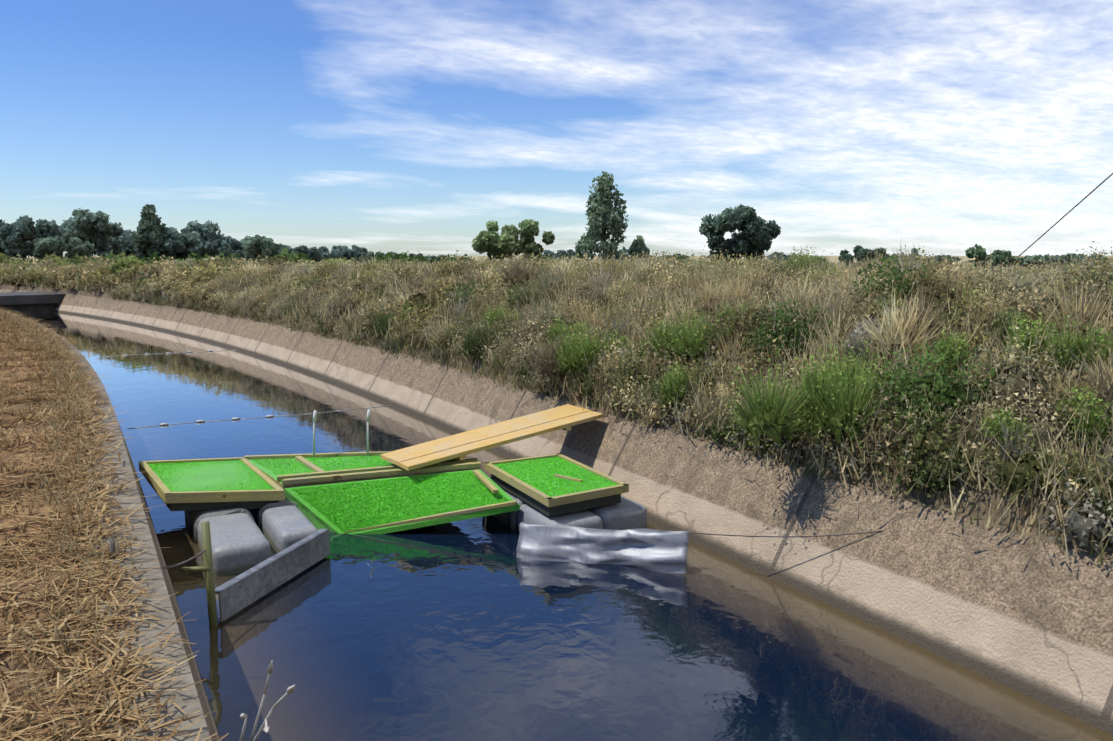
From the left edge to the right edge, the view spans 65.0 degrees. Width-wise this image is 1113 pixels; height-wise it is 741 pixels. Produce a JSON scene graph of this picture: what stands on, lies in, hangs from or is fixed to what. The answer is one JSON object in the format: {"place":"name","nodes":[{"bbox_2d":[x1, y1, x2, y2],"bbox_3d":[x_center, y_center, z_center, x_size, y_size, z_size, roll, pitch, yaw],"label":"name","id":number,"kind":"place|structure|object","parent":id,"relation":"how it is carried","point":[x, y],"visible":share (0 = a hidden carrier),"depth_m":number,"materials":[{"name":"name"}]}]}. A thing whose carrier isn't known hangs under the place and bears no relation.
{"place":"outdoors","nodes":[
{"label":"outdoors","id":0,"kind":"place"},
{"bbox_2d":[0,256,1112,740],"bbox_3d":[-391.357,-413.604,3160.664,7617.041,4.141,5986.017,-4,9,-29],"label":"terrain","id":1,"kind":"structure","parent":0,"point":[1024,616],"depth_m":6.42,"materials":[{"name":"beige concrete"}]},
{"bbox_2d":[0,219,9,252],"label":"tree","id":2,"kind":"object","parent":1,"relation":"on","point":[1,224],"visible":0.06,"depth_m":124.57,"materials":[{"name":"green plant"}]},
{"bbox_2d":[3,242,28,259],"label":"tree line","id":3,"kind":"object","parent":1,"relation":"on","point":[13,253],"visible":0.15,"depth_m":144.23,"materials":[{"name":"green plant"}]},
{"bbox_2d":[0,215,65,258],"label":"tree","id":4,"kind":"object","parent":1,"relation":"on","point":[25,231],"visible":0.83,"depth_m":121.45,"materials":[{"name":"green plant"}]},
{"bbox_2d":[0,292,65,312],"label":"bridge","id":5,"kind":"structure","parent":1,"relation":"on","point":[25,302],"depth_m":39.44,"materials":[{"name":"concrete"}]},
{"bbox_2d":[52,243,66,254],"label":"tree","id":6,"kind":"object","parent":1,"relation":"on","point":[59,251],"depth_m":181.94,"materials":[{"name":"green plant"}]},
{"bbox_2d":[32,235,94,260],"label":"tree","id":7,"kind":"object","parent":1,"relation":"on","point":[74,246],"visible":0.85,"depth_m":109.00,"materials":[{"name":"green plant"}]},
{"bbox_2d":[58,208,122,255],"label":"tree","id":8,"kind":"object","parent":1,"relation":"on","point":[83,225],"visible":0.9,"depth_m":140.27,"materials":[{"name":"green plant"}]},
{"bbox_2d":[90,222,132,255],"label":"tree","id":9,"kind":"object","parent":1,"relation":"on","point":[130,232],"depth_m":171.67,"materials":[{"name":"green plant"}]},
{"bbox_2d":[0,306,228,740],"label":"dry grass bank","id":10,"kind":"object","parent":1,"relation":"on","point":[66,380],"visible":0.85,"depth_m":4.83,"materials":[{"name":"beige plant"}]},
{"bbox_2d":[109,539,205,568],"bbox_3d":[-2.481,1.110,5.510,0.028,0.391,0.957,1,8,10],"label":"mooring rope","id":11,"kind":"object","parent":10,"relation":"attached to","point":[112,546],"visible":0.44,"depth_m":5.56,"materials":[{"name":"grey fabric"}]},
{"bbox_2d":[240,660,294,740],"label":"weed stalks","id":12,"kind":"object","parent":10,"relation":"on","point":[289,690],"visible":1,"depth_m":2.80,"materials":[{"name":"beige plant"}]},
{"bbox_2d":[95,232,136,257],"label":"tree line","id":13,"kind":"object","parent":1,"relation":"on","point":[115,245],"visible":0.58,"depth_m":147.41,"materials":[{"name":"green plant"}]},
{"bbox_2d":[96,234,141,257],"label":"tree line","id":14,"kind":"object","parent":1,"relation":"on","point":[129,239],"visible":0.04,"depth_m":167.91,"materials":[{"name":"green plant"}]},
{"bbox_2d":[129,204,177,261],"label":"tree","id":15,"kind":"object","parent":1,"relation":"on","point":[147,238],"visible":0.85,"depth_m":117.86,"materials":[{"name":"green plant"}]},
{"bbox_2d":[163,227,197,259],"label":"tree line","id":16,"kind":"object","parent":1,"relation":"on","point":[176,242],"visible":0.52,"depth_m":120.25,"materials":[{"name":"green plant"}]},
{"bbox_2d":[180,521,217,627],"bbox_3d":[-2.470,1.532,6.052,0.246,0.992,0.068,1,8,7],"label":"wooden post","id":17,"kind":"object","parent":1,"relation":"on","point":[207,568],"visible":0.81,"depth_m":6.01,"materials":[{"name":"yellow paint"}]},
{"bbox_2d":[181,220,223,257],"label":"tree","id":18,"kind":"object","parent":1,"relation":"on","point":[208,229],"visible":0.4,"depth_m":156.19,"materials":[{"name":"green plant"}]},
{"bbox_2d":[196,238,243,259],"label":"tree line","id":19,"kind":"object","parent":1,"relation":"on","point":[233,246],"visible":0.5,"depth_m":148.27,"materials":[{"name":"green plant"}]},
{"bbox_2d":[202,234,237,257],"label":"tree line","id":20,"kind":"object","parent":1,"relation":"on","point":[228,238],"visible":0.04,"depth_m":209.29,"materials":[{"name":"green plant"}]},
{"bbox_2d":[241,236,289,260],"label":"tree line","id":21,"kind":"object","parent":1,"relation":"on","point":[255,246],"visible":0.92,"depth_m":116.77,"materials":[{"name":"green plant"}]},
{"bbox_2d":[262,243,315,257],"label":"tree line","id":22,"kind":"object","parent":1,"relation":"on","point":[302,249],"visible":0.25,"depth_m":138.04,"materials":[{"name":"green plant"}]},
{"bbox_2d":[307,246,339,261],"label":"tree line","id":23,"kind":"object","parent":1,"relation":"on","point":[318,253],"visible":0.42,"depth_m":166.71,"materials":[{"name":"green plant"}]},
{"bbox_2d":[322,248,361,262],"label":"tree line","id":24,"kind":"object","parent":1,"relation":"on","point":[353,253],"visible":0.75,"depth_m":141.00,"materials":[{"name":"green plant"}]},
{"bbox_2d":[328,248,362,257],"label":"tree line","id":25,"kind":"object","parent":1,"relation":"on","point":[341,253],"visible":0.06,"depth_m":190.38,"materials":[{"name":"green plant"}]},
{"bbox_2d":[332,245,367,258],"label":"tree line","id":26,"kind":"object","parent":1,"relation":"on","point":[338,248],"visible":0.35,"depth_m":207.29,"materials":[{"name":"green plant"}]},
{"bbox_2d":[359,251,396,261],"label":"tree line","id":27,"kind":"object","parent":1,"relation":"on","point":[369,254],"visible":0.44,"depth_m":121.16,"materials":[{"name":"green plant"}]},
{"bbox_2d":[402,253,424,262],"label":"tree line","id":28,"kind":"object","parent":1,"relation":"on","point":[414,255],"visible":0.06,"depth_m":154.23,"materials":[{"name":"green plant"}]},
{"bbox_2d":[424,254,448,261],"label":"tree line","id":29,"kind":"object","parent":1,"relation":"on","point":[431,257],"visible":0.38,"depth_m":166.38,"materials":[{"name":"green plant"}]},
{"bbox_2d":[471,219,554,261],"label":"green tree","id":30,"kind":"object","parent":1,"relation":"on","point":[490,241],"visible":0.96,"depth_m":103.13,"materials":[{"name":"green plant"}]},
{"bbox_2d":[0,240,1112,570],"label":"slope vegetation","id":31,"kind":"object","parent":1,"relation":"on","point":[702,328],"visible":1,"depth_m":8.75,"materials":[{"name":"green plant"}]},
{"bbox_2d":[542,249,575,260],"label":"trees","id":32,"kind":"object","parent":1,"relation":"on","point":[569,252],"visible":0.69,"depth_m":157.48,"materials":[{"name":"green plant"}]},
{"bbox_2d":[573,171,628,261],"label":"tall poplar tree","id":33,"kind":"object","parent":1,"relation":"on","point":[602,214],"visible":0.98,"depth_m":77.94,"materials":[{"name":"green plant"}]},
{"bbox_2d":[615,246,649,260],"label":"tree","id":34,"kind":"object","parent":1,"relation":"on","point":[622,250],"visible":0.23,"depth_m":146.49,"materials":[{"name":"green plant"}]},
{"bbox_2d":[628,235,649,261],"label":"poplar tree","id":35,"kind":"object","parent":1,"relation":"on","point":[638,245],"visible":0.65,"depth_m":80.45,"materials":[{"name":"green plant"}]},
{"bbox_2d":[661,254,688,262],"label":"bush","id":36,"kind":"object","parent":1,"relation":"on","point":[680,258],"visible":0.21,"depth_m":117.05,"materials":[{"name":"green plant"}]},
{"bbox_2d":[698,204,781,262],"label":"oak tree","id":37,"kind":"object","parent":1,"relation":"on","point":[755,235],"visible":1,"depth_m":90.71,"materials":[{"name":"green plant"}]},
{"bbox_2d":[764,252,796,263],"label":"bush","id":38,"kind":"object","parent":1,"relation":"on","point":[779,256],"visible":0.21,"depth_m":127.92,"materials":[{"name":"green plant"}]},
{"bbox_2d":[690,530,884,536],"bbox_3d":[2.067,1.098,6.569,2.243,0.625,0.023,4,9,30],"label":"mooring rope","id":39,"kind":"object","parent":1,"relation":"on","point":[789,536],"visible":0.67,"depth_m":6.73,"materials":[{"name":"grey fabric"}]},
{"bbox_2d":[798,255,826,265],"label":"bush","id":40,"kind":"object","parent":1,"relation":"on","point":[815,257],"visible":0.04,"depth_m":105.33,"materials":[{"name":"green plant"}]},
{"bbox_2d":[838,245,894,266],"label":"trees","id":41,"kind":"object","parent":1,"relation":"on","point":[859,252],"visible":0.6,"depth_m":65.09,"materials":[{"name":"green plant"}]},
{"bbox_2d":[908,248,920,261],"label":"tree","id":42,"kind":"object","parent":1,"relation":"on","point":[914,249],"visible":0.25,"depth_m":100.79,"materials":[{"name":"green plant"}]},
{"bbox_2d":[926,254,960,264],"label":"bush","id":43,"kind":"object","parent":1,"relation":"on","point":[943,255],"visible":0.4,"depth_m":121.38,"materials":[{"name":"green plant"}]},
{"bbox_2d":[960,244,1012,270],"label":"trees","id":44,"kind":"object","parent":1,"relation":"on","point":[980,254],"visible":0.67,"depth_m":52.93,"materials":[{"name":"green plant"}]},
{"bbox_2d":[1009,256,1022,266],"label":"bush","id":45,"kind":"object","parent":1,"relation":"on","point":[1015,261],"visible":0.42,"depth_m":104.10,"materials":[{"name":"green plant"}]},
{"bbox_2d":[1017,254,1057,267],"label":"trees","id":46,"kind":"object","parent":1,"relation":"on","point":[1027,259],"visible":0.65,"depth_m":77.51,"materials":[{"name":"green plant"}]},
{"bbox_2d":[1008,173,1112,265],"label":"overhead wire","id":47,"kind":"object","parent":1,"relation":"attached to","point":[1063,216],"visible":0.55,"depth_m":12.58,"materials":[{"name":"grey metal"}]},
{"bbox_2d":[1042,253,1085,266],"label":"bush","id":48,"kind":"object","parent":1,"relation":"on","point":[1068,255],"visible":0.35,"depth_m":90.41,"materials":[{"name":"green plant"}]},
{"bbox_2d":[1077,254,1106,264],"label":"trees","id":49,"kind":"object","parent":1,"relation":"on","point":[1082,257],"visible":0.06,"depth_m":67.51,"materials":[{"name":"green plant"}]},
{"bbox_2d":[0,0,1112,255],"label":"sky","id":50,"kind":"structure","parent":0,"point":[385,126],"materials":[{"name":"blue"}]},
{"bbox_2d":[13,312,1112,740],"bbox_3d":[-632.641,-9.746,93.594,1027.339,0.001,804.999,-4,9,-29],"label":"canal water","id":51,"kind":"structure","parent":0,"point":[471,630],"depth_m":5.91,"materials":[{"name":"blue liquid"}]},
{"bbox_2d":[103,350,390,428],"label":"buoy lines","id":52,"kind":"object","parent":51,"relation":"on","point":[162,424],"visible":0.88,"depth_m":13.92,"materials":[{"name":"grey plastic"}]},
{"bbox_2d":[215,528,329,621],"bbox_3d":[-2.173,1.553,6.776,0.076,0.220,1.461,2,8,16],"label":"metal panel","id":53,"kind":"object","parent":51,"relation":"on","point":[243,590],"visible":0.88,"depth_m":6.65,"materials":[{"name":"grey metal"}]},
{"bbox_2d":[184,486,646,576],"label":"floats","id":54,"kind":"object","parent":51,"relation":"in","point":[240,542],"visible":0.33,"depth_m":7.74,"materials":[{"name":"plastic"}]},
{"bbox_2d":[139,404,628,533],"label":"floating platform deck","id":55,"kind":"structure","parent":54,"relation":"on","point":[429,458],"depth_m":8.47,"materials":[{"name":"green wood"}]},
{"bbox_2d":[312,410,370,456],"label":"posts","id":56,"kind":"object","parent":55,"relation":"on","point":[315,415],"visible":0.98,"depth_m":9.32,"materials":[{"name":"grey plastic"}]},
{"bbox_2d":[148,455,618,532],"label":"turf fibres","id":57,"kind":"object","parent":55,"relation":"on","point":[532,484],"visible":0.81,"depth_m":8.36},
{"bbox_2d":[516,522,688,573],"bbox_3d":[0.375,1.476,7.312,1.455,0.377,0.246,2,8,15],"label":"plastic sheet","id":58,"kind":"object","parent":51,"relation":"in","point":[662,551],"visible":0.83,"depth_m":7.32,"materials":[{"name":"plastic"}]}
]}

